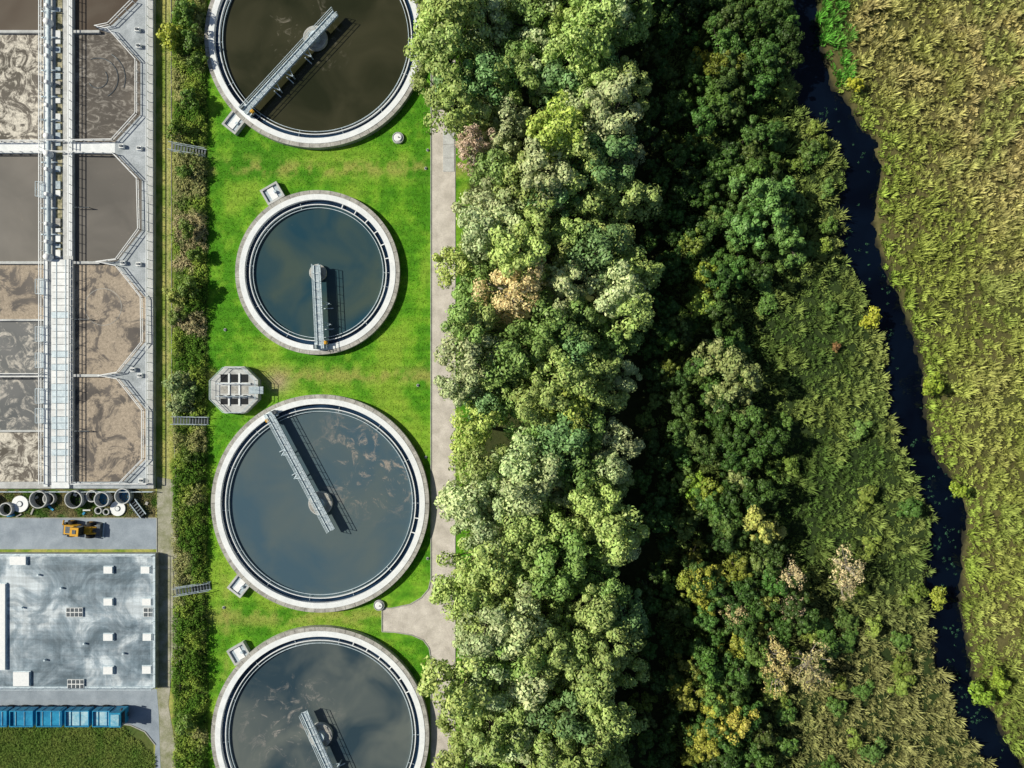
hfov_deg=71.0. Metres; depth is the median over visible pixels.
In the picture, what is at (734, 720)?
willow tree
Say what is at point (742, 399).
willow tree
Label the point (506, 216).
alder tree
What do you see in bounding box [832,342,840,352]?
bush
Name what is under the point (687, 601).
willow shrub
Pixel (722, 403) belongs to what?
willow shrub
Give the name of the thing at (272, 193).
valve chamber
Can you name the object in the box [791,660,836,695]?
birch tree
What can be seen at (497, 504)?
alder tree
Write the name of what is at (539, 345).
alder tree
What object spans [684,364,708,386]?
willow shrub
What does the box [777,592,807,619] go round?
birch tree
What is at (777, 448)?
willow shrub
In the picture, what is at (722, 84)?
willow shrub
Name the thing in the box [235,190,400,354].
clarifier tank
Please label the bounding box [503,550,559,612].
alder tree
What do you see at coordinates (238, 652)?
valve chamber
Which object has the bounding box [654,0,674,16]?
willow shrub
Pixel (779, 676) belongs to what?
birch tree
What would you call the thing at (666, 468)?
willow shrub
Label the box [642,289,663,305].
willow shrub
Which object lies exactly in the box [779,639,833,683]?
birch tree
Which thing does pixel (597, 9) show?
alder tree
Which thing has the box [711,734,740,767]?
willow shrub
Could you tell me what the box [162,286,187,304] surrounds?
bush
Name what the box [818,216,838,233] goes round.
willow shrub
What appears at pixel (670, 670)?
willow shrub
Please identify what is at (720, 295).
willow shrub
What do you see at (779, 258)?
willow shrub
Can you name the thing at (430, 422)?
road kerb
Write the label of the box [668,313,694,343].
willow shrub
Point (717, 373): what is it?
willow shrub
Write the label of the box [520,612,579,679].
alder tree
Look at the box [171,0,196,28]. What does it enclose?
bush
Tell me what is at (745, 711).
willow shrub
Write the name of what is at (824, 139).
willow shrub
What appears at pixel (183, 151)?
metal stairs
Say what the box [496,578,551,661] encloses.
alder tree
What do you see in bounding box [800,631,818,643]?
willow shrub
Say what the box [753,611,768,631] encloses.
bush
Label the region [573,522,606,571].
alder tree
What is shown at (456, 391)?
alder tree
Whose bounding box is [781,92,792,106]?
willow shrub
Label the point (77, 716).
container trailer
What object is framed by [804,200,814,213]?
willow shrub
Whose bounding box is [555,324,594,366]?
alder tree
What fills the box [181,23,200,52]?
bush
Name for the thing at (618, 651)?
alder tree
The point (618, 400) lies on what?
alder tree
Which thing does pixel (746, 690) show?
willow shrub
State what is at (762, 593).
willow shrub
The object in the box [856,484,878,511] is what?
willow shrub
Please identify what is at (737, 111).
willow shrub
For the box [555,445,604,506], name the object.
alder tree
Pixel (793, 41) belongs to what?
willow shrub
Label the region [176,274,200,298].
bush
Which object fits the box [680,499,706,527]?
willow shrub
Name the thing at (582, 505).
alder tree
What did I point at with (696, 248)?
willow tree
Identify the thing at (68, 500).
concrete ring
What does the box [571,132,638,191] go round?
alder tree
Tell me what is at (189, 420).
metal stairs
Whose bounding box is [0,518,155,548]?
asphalt road
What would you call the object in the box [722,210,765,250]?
willow tree
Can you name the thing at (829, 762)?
willow shrub
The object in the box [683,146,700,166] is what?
willow shrub
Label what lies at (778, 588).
willow shrub
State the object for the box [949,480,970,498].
bush
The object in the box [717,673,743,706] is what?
willow shrub
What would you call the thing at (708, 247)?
willow shrub
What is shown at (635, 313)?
alder tree
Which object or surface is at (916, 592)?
willow shrub
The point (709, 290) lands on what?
willow tree
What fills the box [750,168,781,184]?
willow shrub
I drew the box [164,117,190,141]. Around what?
bush
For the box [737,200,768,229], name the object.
willow shrub
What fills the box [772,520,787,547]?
bush
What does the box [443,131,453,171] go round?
concrete slab
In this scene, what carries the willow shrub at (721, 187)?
on the ground at (408, 588)
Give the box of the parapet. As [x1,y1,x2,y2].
[0,554,155,689]
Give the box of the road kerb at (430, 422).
[381,44,455,767]
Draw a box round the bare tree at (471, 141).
[455,123,495,175]
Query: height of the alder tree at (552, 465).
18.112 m
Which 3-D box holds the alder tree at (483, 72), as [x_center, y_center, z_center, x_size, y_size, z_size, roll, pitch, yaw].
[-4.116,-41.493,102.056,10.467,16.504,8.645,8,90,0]
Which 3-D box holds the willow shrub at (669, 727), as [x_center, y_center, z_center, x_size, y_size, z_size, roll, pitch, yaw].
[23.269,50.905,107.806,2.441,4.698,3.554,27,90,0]
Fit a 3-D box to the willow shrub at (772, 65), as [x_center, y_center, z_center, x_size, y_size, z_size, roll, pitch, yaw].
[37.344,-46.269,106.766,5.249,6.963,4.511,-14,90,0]
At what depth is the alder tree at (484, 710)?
97.47 m
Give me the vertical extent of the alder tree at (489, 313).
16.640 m
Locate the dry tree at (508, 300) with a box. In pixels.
[471,259,548,324]
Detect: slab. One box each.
[12,496,28,511]
[110,501,125,515]
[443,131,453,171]
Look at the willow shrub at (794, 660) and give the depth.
107.73 m
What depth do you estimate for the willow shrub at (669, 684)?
105.81 m
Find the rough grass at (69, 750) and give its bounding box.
[0,725,155,767]
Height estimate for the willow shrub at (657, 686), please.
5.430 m
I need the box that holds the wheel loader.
[62,520,104,537]
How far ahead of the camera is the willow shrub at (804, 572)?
107.90 m
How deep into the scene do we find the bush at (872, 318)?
107.43 m
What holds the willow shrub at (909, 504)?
on the ground at (408, 588)
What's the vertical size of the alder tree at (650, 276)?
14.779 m
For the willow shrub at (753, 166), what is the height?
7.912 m
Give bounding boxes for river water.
[782,0,1021,767]
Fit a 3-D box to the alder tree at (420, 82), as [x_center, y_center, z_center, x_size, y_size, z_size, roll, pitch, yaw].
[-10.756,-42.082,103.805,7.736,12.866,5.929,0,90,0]
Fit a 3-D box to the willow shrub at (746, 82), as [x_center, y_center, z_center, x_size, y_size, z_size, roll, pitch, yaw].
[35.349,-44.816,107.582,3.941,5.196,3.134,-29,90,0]
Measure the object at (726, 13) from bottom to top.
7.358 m
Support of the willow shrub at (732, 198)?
on the ground at (408, 588)
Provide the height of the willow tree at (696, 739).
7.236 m
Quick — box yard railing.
[0,491,154,491]
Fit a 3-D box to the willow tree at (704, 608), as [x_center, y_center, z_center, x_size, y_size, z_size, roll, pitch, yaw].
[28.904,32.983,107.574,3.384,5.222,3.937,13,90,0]
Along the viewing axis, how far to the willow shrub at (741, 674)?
104.55 m
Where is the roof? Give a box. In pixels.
[0,556,151,685]
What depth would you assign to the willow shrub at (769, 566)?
105.12 m
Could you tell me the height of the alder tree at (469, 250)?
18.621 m
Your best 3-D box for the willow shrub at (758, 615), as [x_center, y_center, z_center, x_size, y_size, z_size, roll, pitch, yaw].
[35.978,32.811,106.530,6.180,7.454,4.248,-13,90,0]
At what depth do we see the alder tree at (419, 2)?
99.97 m
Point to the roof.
(41, 626)
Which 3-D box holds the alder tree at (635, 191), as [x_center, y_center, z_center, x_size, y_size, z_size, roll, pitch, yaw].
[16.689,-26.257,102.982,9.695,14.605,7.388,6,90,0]
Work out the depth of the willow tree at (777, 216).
102.27 m
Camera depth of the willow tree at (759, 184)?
102.84 m
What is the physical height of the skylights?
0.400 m
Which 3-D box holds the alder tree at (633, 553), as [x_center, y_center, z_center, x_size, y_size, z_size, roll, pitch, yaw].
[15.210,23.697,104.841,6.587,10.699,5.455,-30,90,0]
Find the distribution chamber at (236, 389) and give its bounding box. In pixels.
[209,366,263,412]
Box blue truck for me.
[92,705,128,727]
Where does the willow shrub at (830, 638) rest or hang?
on the ground at (408, 588)
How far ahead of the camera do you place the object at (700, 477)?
105.69 m
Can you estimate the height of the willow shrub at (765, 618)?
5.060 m
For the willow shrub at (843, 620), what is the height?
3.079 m
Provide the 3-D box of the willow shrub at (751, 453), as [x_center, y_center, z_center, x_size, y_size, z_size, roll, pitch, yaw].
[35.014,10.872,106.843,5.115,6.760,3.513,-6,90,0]
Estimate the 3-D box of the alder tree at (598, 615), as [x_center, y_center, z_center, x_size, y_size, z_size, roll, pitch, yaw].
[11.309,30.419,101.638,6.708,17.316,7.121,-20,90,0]
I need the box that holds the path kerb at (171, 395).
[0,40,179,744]
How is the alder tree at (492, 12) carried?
on the ground at (408, 588)
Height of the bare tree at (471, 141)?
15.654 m
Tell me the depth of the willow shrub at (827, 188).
108.19 m
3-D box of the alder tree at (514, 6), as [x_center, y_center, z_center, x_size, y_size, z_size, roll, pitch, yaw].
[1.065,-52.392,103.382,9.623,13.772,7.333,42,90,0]
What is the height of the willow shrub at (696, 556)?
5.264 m
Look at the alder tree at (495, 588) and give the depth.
96.34 m
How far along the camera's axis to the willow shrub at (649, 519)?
105.53 m
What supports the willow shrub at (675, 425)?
on the ground at (408, 588)
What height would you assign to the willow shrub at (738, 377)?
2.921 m
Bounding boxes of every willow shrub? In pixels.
[623,729,654,757]
[627,689,657,712]
[630,469,653,494]
[630,572,659,607]
[633,100,652,125]
[633,122,664,151]
[633,653,650,676]
[634,505,663,529]
[635,406,655,429]
[635,703,656,731]
[636,69,661,86]
[636,620,658,641]
[637,3,656,26]
[637,338,660,360]
[638,202,668,229]
[638,230,661,252]
[638,750,657,767]
[639,639,657,668]
[640,359,673,388]
[640,531,650,545]
[640,670,666,693]
[641,492,665,513]
[641,590,662,616]
[642,94,670,119]
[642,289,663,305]
[642,316,670,344]
[642,427,659,454]
[642,447,669,473]
[642,559,664,579]
[645,392,666,412]
[649,168,672,196]
[649,254,667,281]
[650,511,676,532]
[651,0,665,17]
[653,294,679,322]
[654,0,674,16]
[654,670,683,691]
[655,454,672,477]
[655,563,670,587]
[655,576,676,599]
[656,325,679,354]
[657,7,679,43]
[657,129,676,151]
[658,358,681,380]
[658,598,690,620]
[659,103,691,126]
[659,199,685,225]
[661,67,680,89]
[661,224,685,255]
[661,488,681,509]
[661,714,676,737]
[662,701,684,724]
[663,90,688,115]
[663,137,694,169]
[663,248,693,271]
[664,368,692,391]
[664,389,687,413]
[665,433,687,457]
[665,662,683,683]
[666,183,691,214]
[666,418,684,444]
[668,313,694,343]
[668,420,694,435]
[670,465,697,493]
[671,184,699,203]
[671,393,695,427]
[672,166,702,185]
[672,446,691,470]
[673,515,695,548]
[674,320,693,349]
[675,89,693,119]
[675,427,707,453]
[676,590,694,604]
[677,291,716,318]
[680,218,723,246]
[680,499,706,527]
[680,554,709,581]
[680,610,699,626]
[680,717,705,746]
[680,738,715,765]
[681,256,697,276]
[682,27,698,48]
[682,136,702,155]
[682,662,708,688]
[682,685,701,703]
[683,64,704,92]
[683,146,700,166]
[683,214,706,243]
[683,352,708,374]
[683,539,703,565]
[684,51,704,75]
[684,96,716,139]
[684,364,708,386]
[684,637,708,673]
[685,279,703,300]
[685,316,702,333]
[686,602,718,631]
[687,436,721,465]
[688,477,728,511]
[689,177,722,208]
[690,487,724,524]
[691,138,712,159]
[691,233,717,255]
[691,290,727,322]
[691,568,734,607]
[692,251,714,266]
[692,713,729,749]
[693,158,732,186]
[694,647,723,688]
[695,618,716,632]
[697,98,730,127]
[697,562,717,582]
[698,80,733,120]
[698,407,726,429]
[699,263,734,300]
[699,372,720,397]
[699,384,738,418]
[699,453,720,473]
[699,683,729,717]
[700,288,734,334]
[701,0,725,20]
[701,1,722,31]
[701,66,722,89]
[702,756,740,767]
[703,50,747,79]
[703,205,724,222]
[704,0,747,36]
[704,15,742,57]
[705,324,736,360]
[705,525,734,553]
[706,357,722,375]
[706,508,735,538]
[707,136,739,158]
[707,144,744,172]
[707,205,743,238]
[707,628,724,651]
[708,491,743,529]
[710,586,730,612]
[711,57,754,92]
[711,247,734,266]
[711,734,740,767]
[712,102,746,126]
[712,173,730,205]
[712,418,734,445]
[712,472,751,509]
[712,714,741,761]
[714,517,741,538]
[716,255,747,289]
[716,441,742,472]
[717,0,737,16]
[717,425,749,455]
[717,609,746,634]
[717,629,746,659]
[717,651,751,685]
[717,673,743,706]
[719,40,749,71]
[720,374,742,381]
[721,326,745,341]
[722,36,746,49]
[722,553,754,582]
[723,78,746,107]
[723,189,757,217]
[724,295,736,320]
[725,237,747,265]
[725,323,744,338]
[726,578,759,609]
[726,612,761,649]
[729,1,771,41]
[729,157,767,185]
[729,405,765,429]
[731,533,745,555]
[732,485,764,512]
[733,700,762,741]
[735,337,751,362]
[735,447,765,469]
[735,516,754,540]
[735,683,752,710]
[736,738,763,762]
[737,71,758,96]
[737,115,766,147]
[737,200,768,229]
[737,571,766,599]
[738,139,762,163]
[739,122,762,138]
[739,250,774,286]
[739,468,785,503]
[739,752,775,767]
[740,38,779,73]
[740,592,781,625]
[741,30,761,53]
[743,639,776,682]
[743,659,769,683]
[744,0,760,4]
[744,533,770,554]
[746,73,776,104]
[746,231,776,255]
[746,553,768,578]
[746,717,775,748]
[747,418,784,455]
[748,422,790,452]
[748,555,783,579]
[750,54,783,85]
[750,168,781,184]
[753,224,776,251]
[754,277,771,295]
[754,709,767,719]
[756,606,775,629]
[757,287,777,315]
[758,0,795,28]
[758,538,788,559]
[758,568,788,596]
[760,120,784,149]
[760,193,795,225]
[760,678,786,703]
[761,56,790,78]
[761,151,780,174]
[761,184,794,203]
[762,22,784,47]
[762,488,781,510]
[763,463,776,478]
[763,615,791,637]
[768,0,793,20]
[768,120,782,138]
[769,244,791,272]
[770,136,786,151]
[770,411,792,430]
[773,631,790,649]
[774,16,804,58]
[774,455,799,473]
[774,566,803,597]
[774,699,796,725]
[775,81,796,102]
[775,736,799,757]
[777,695,788,709]
[778,7,800,36]
[778,44,804,68]
[779,125,790,137]
[779,608,820,635]
[780,591,809,628]
[780,645,808,665]
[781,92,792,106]
[783,228,804,253]
[784,192,811,218]
[785,158,805,171]
[791,568,811,589]
[794,218,806,234]
[797,139,823,166]
[797,240,821,259]
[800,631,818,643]
[802,146,828,171]
[802,659,828,675]
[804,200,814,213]
[806,119,821,134]
[808,617,833,638]
[810,667,829,684]
[816,628,840,659]
[817,133,828,150]
[818,176,834,198]
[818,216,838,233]
[818,238,832,254]
[821,754,840,767]
[824,300,837,316]
[825,696,847,717]
[830,675,847,691]
[833,606,858,630]
[834,577,852,587]
[836,628,858,653]
[846,727,863,749]
[847,420,871,440]
[849,582,870,597]
[851,679,875,700]
[855,535,881,561]
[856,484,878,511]
[857,737,886,765]
[865,615,882,639]
[887,675,916,696]
[889,653,912,677]
[890,631,911,651]
[897,496,922,517]
[899,580,930,607]
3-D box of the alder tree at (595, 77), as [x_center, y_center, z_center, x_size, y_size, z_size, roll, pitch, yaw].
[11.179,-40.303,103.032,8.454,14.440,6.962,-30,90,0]
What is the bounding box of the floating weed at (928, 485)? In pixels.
[819,108,1002,757]
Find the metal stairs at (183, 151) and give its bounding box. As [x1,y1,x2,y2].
[168,141,206,156]
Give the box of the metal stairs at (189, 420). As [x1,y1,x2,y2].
[170,416,208,424]
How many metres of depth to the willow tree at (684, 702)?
103.65 m
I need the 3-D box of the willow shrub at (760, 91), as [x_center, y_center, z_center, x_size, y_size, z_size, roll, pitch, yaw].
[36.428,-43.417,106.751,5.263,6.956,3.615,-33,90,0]
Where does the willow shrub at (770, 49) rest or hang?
on the ground at (408, 588)
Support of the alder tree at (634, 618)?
on the ground at (408, 588)
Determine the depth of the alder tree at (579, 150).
94.78 m
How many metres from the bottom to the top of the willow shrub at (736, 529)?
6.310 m
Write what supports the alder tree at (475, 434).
on the ground at (408, 588)
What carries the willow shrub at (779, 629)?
on the ground at (408, 588)
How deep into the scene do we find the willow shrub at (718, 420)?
105.36 m
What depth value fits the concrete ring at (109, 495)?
109.34 m
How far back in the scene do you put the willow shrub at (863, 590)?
108.53 m
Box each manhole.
[374,599,384,610]
[392,132,403,143]
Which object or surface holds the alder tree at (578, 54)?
on the ground at (408, 588)
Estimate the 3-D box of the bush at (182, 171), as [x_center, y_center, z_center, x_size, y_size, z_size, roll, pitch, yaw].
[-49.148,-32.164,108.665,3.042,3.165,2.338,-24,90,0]
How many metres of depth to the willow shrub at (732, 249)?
105.73 m
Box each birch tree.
[717,602,750,625]
[756,628,791,677]
[761,656,792,699]
[775,554,806,592]
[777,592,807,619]
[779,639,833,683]
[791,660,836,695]
[828,544,865,585]
[831,570,856,600]
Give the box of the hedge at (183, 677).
[169,0,210,767]
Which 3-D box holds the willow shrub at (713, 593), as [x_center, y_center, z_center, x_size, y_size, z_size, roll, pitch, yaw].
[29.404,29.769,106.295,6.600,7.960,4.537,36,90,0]
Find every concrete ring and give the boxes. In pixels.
[0,502,14,515]
[29,490,50,507]
[42,492,57,504]
[64,489,86,507]
[86,490,99,501]
[94,491,112,506]
[94,507,102,513]
[103,508,110,514]
[114,488,133,503]
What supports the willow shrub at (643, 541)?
on the ground at (408, 588)
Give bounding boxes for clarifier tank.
[204,0,425,149]
[211,394,429,612]
[211,625,429,767]
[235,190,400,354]
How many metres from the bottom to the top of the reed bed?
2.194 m
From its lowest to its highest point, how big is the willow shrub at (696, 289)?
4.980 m
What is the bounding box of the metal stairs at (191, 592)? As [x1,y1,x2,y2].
[172,581,210,596]
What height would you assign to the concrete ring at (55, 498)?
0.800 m
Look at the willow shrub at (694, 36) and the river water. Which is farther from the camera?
the river water
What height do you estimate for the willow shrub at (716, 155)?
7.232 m
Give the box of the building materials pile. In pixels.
[7,493,148,516]
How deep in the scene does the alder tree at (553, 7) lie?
98.41 m
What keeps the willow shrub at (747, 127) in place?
on the ground at (408, 588)
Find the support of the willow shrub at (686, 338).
on the ground at (408, 588)
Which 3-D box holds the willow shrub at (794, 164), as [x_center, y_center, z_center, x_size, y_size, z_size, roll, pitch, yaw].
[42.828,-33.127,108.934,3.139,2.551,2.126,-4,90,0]
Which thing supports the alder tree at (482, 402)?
on the ground at (408, 588)
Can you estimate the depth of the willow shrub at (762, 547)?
105.72 m
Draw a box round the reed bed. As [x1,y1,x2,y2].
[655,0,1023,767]
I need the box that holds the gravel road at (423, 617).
[382,22,454,767]
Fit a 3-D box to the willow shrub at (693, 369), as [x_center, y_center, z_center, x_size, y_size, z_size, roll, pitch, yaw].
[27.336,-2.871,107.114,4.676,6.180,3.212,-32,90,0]
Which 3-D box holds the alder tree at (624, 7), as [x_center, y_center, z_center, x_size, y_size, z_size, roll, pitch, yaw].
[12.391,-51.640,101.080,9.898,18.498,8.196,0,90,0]
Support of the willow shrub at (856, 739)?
on the ground at (408, 588)
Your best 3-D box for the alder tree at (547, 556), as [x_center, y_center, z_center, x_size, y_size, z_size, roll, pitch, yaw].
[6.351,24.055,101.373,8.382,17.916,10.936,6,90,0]
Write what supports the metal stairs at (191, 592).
on the ground at (408, 588)
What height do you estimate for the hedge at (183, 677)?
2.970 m
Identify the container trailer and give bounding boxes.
[0,705,12,726]
[9,705,38,726]
[36,705,67,726]
[65,705,94,726]
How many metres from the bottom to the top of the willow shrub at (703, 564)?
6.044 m
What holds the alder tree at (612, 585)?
on the ground at (408, 588)
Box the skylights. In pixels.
[0,557,151,685]
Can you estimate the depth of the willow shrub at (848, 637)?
108.64 m
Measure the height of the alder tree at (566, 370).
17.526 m
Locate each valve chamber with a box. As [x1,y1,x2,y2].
[222,111,245,135]
[226,640,250,665]
[227,575,248,597]
[260,181,284,205]
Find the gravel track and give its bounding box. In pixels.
[157,477,177,767]
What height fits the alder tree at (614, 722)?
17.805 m
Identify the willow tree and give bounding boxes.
[668,675,707,710]
[671,225,706,258]
[673,652,700,680]
[675,569,698,599]
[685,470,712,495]
[685,714,726,749]
[686,564,718,606]
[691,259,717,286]
[691,336,732,376]
[692,723,719,761]
[693,596,715,616]
[695,278,719,298]
[699,683,736,719]
[704,374,746,412]
[708,706,758,744]
[720,345,763,391]
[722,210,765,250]
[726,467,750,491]
[728,172,781,207]
[732,381,752,417]
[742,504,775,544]
[754,589,779,615]
[758,189,791,237]
[762,176,795,202]
[771,225,806,268]
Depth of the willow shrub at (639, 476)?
106.09 m
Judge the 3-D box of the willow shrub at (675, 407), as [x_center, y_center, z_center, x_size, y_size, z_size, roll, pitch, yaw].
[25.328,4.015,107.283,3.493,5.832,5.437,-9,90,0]
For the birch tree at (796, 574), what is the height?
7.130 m
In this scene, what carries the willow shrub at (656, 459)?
on the ground at (408, 588)
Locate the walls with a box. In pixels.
[0,552,158,686]
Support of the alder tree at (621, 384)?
on the ground at (408, 588)
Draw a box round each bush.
[156,22,181,50]
[161,371,182,399]
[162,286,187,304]
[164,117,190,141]
[166,397,182,416]
[167,310,184,325]
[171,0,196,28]
[174,712,196,736]
[175,164,196,178]
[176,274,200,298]
[177,217,195,239]
[177,385,197,405]
[180,86,200,111]
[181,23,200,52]
[181,450,198,463]
[184,51,208,66]
[185,246,204,260]
[684,482,707,498]
[693,46,709,68]
[711,564,734,588]
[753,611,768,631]
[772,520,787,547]
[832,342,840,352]
[847,77,864,91]
[859,306,881,328]
[921,371,944,395]
[928,586,946,610]
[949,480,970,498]
[968,681,995,706]
[989,666,1011,696]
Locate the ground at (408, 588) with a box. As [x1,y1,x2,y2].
[0,0,1023,767]
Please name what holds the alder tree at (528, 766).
on the ground at (408, 588)
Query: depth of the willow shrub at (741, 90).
105.00 m
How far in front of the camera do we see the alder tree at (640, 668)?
100.89 m
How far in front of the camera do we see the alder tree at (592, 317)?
97.13 m
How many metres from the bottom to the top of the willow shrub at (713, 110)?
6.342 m
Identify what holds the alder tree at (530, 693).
on the ground at (408, 588)
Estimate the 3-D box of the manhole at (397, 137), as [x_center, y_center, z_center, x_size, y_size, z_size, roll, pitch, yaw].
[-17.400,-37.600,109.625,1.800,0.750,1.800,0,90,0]
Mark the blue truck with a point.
(107, 716)
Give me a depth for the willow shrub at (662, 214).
105.75 m
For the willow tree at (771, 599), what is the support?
on the ground at (408, 588)
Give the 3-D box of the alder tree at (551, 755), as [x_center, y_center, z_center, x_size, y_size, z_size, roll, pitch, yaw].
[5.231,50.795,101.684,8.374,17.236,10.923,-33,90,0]
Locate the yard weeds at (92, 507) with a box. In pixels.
[0,490,157,517]
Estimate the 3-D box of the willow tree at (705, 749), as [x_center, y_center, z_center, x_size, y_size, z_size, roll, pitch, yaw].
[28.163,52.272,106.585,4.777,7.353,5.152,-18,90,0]
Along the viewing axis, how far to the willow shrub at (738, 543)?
105.98 m
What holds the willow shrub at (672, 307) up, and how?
on the ground at (408, 588)
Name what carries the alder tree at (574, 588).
on the ground at (408, 588)
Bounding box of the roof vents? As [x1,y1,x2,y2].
[20,574,151,688]
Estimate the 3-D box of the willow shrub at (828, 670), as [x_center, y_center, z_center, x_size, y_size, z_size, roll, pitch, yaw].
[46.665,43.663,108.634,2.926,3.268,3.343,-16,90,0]
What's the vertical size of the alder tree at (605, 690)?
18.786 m
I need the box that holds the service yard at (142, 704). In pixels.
[0,689,160,767]
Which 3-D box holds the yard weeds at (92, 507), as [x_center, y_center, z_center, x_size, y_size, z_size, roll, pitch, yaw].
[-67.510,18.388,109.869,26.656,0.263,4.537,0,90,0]
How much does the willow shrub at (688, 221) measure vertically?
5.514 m
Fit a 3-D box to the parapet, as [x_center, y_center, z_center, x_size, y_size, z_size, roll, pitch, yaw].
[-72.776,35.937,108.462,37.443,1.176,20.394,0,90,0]
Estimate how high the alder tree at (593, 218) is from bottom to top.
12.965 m
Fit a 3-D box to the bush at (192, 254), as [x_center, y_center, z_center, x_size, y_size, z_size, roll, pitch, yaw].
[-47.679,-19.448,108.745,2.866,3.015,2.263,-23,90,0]
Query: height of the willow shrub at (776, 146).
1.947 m
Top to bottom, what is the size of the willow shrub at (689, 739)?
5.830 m
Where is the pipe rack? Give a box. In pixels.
[128,499,146,517]
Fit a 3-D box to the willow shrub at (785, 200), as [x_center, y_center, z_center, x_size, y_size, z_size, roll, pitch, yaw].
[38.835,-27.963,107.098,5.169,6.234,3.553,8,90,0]
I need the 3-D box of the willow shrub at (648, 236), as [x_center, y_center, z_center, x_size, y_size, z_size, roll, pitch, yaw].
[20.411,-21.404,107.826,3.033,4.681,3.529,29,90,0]
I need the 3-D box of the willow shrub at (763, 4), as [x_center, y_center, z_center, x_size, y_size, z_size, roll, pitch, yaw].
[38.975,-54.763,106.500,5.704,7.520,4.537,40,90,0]
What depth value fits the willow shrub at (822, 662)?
108.02 m
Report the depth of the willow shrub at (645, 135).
105.26 m
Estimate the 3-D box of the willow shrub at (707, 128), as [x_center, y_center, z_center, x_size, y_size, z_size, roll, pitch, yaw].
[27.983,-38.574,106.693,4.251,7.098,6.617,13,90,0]
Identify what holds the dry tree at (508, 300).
on the ground at (408, 588)
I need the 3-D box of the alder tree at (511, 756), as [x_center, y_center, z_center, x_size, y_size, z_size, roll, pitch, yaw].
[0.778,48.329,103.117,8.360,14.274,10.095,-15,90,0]
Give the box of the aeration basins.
[0,0,155,487]
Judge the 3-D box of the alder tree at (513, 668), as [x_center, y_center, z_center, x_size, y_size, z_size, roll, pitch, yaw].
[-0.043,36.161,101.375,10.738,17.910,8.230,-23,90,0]
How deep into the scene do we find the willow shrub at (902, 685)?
107.93 m
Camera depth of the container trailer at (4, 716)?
107.90 m
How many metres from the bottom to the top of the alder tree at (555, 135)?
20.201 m
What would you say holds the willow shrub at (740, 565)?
on the ground at (408, 588)
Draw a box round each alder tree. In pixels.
[403,0,463,65]
[409,61,443,109]
[410,0,469,32]
[416,634,498,722]
[417,22,475,84]
[422,62,479,135]
[428,0,487,44]
[428,554,498,620]
[430,62,473,109]
[431,736,481,767]
[432,238,481,289]
[433,322,513,384]
[433,361,484,407]
[434,475,492,521]
[435,700,486,755]
[436,518,523,588]
[439,563,488,636]
[440,294,491,353]
[442,664,516,727]
[443,82,501,152]
[448,397,507,465]
[448,442,509,496]
[450,497,512,556]
[451,174,515,234]
[451,255,508,320]
[452,620,488,647]
[455,594,522,660]
[456,32,494,71]
[457,205,504,266]
[457,700,533,762]
[458,50,517,114]
[460,379,510,427]
[460,718,500,767]
[462,293,512,349]
[463,656,513,712]
[464,0,519,57]
[467,182,544,264]
[467,555,523,618]
[468,131,522,163]
[469,148,521,193]
[473,615,552,682]
[475,315,542,389]
[476,469,510,522]
[478,93,532,156]
[478,352,518,407]
[479,731,541,767]
[483,455,549,516]
[485,140,538,209]
[485,426,547,508]
[487,221,550,296]
[488,676,539,737]
[491,49,540,108]
[491,380,531,417]
[492,28,543,82]
[495,0,565,55]
[496,0,544,34]
[496,506,539,548]
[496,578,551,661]
[502,191,560,248]
[502,706,549,765]
[503,407,545,458]
[503,439,560,505]
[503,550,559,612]
[504,652,558,713]
[508,357,546,390]
[508,375,569,428]
[509,533,552,577]
[510,760,536,767]
[512,50,587,110]
[514,498,569,551]
[515,136,573,212]
[516,289,596,351]
[517,160,593,219]
[517,712,573,767]
[518,26,564,96]
[518,312,566,363]
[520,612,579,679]
[520,670,570,713]
[524,674,606,746]
[525,89,591,165]
[525,232,571,281]
[527,520,588,600]
[528,380,591,435]
[529,338,600,401]
[530,0,565,15]
[530,469,576,507]
[530,708,577,767]
[530,733,609,767]
[533,596,580,629]
[536,405,597,471]
[538,16,604,81]
[539,1,579,43]
[541,259,599,324]
[544,0,600,28]
[544,139,614,216]
[545,217,590,252]
[548,557,593,605]
[549,657,581,702]
[550,80,602,137]
[551,611,602,664]
[552,189,609,233]
[553,701,614,757]
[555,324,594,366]
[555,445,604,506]
[557,0,623,70]
[557,500,600,540]
[559,222,644,288]
[562,294,605,348]
[562,412,607,459]
[562,472,621,526]
[563,348,621,399]
[565,647,620,709]
[567,67,618,121]
[567,69,643,147]
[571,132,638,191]
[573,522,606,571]
[573,580,619,637]
[575,31,619,79]
[575,619,646,685]
[575,727,629,767]
[576,684,635,741]
[579,486,649,567]
[579,558,632,605]
[581,0,635,36]
[581,377,629,421]
[582,215,634,265]
[585,315,644,365]
[587,259,649,318]
[588,447,632,485]
[589,416,645,462]
[596,244,665,302]
[597,530,640,560]
[598,281,654,339]
[599,169,662,223]
[600,472,634,504]
[601,756,633,767]
[603,55,652,110]
[603,351,642,392]
[606,701,649,747]
[608,0,653,56]
[608,584,649,643]
[610,140,645,171]
[612,651,649,689]
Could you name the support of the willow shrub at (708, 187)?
on the ground at (408, 588)
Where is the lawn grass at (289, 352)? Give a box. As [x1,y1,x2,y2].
[156,0,472,766]
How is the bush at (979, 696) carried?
on the ground at (408, 588)
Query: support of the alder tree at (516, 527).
on the ground at (408, 588)
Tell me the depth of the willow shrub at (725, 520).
103.98 m
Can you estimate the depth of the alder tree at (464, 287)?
98.54 m
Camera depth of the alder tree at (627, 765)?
100.38 m
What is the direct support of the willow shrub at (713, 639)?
on the ground at (408, 588)
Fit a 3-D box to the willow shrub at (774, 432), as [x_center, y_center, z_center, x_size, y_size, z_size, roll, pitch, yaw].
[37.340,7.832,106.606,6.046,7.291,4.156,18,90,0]
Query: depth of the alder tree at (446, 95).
96.03 m
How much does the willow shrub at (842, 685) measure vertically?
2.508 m

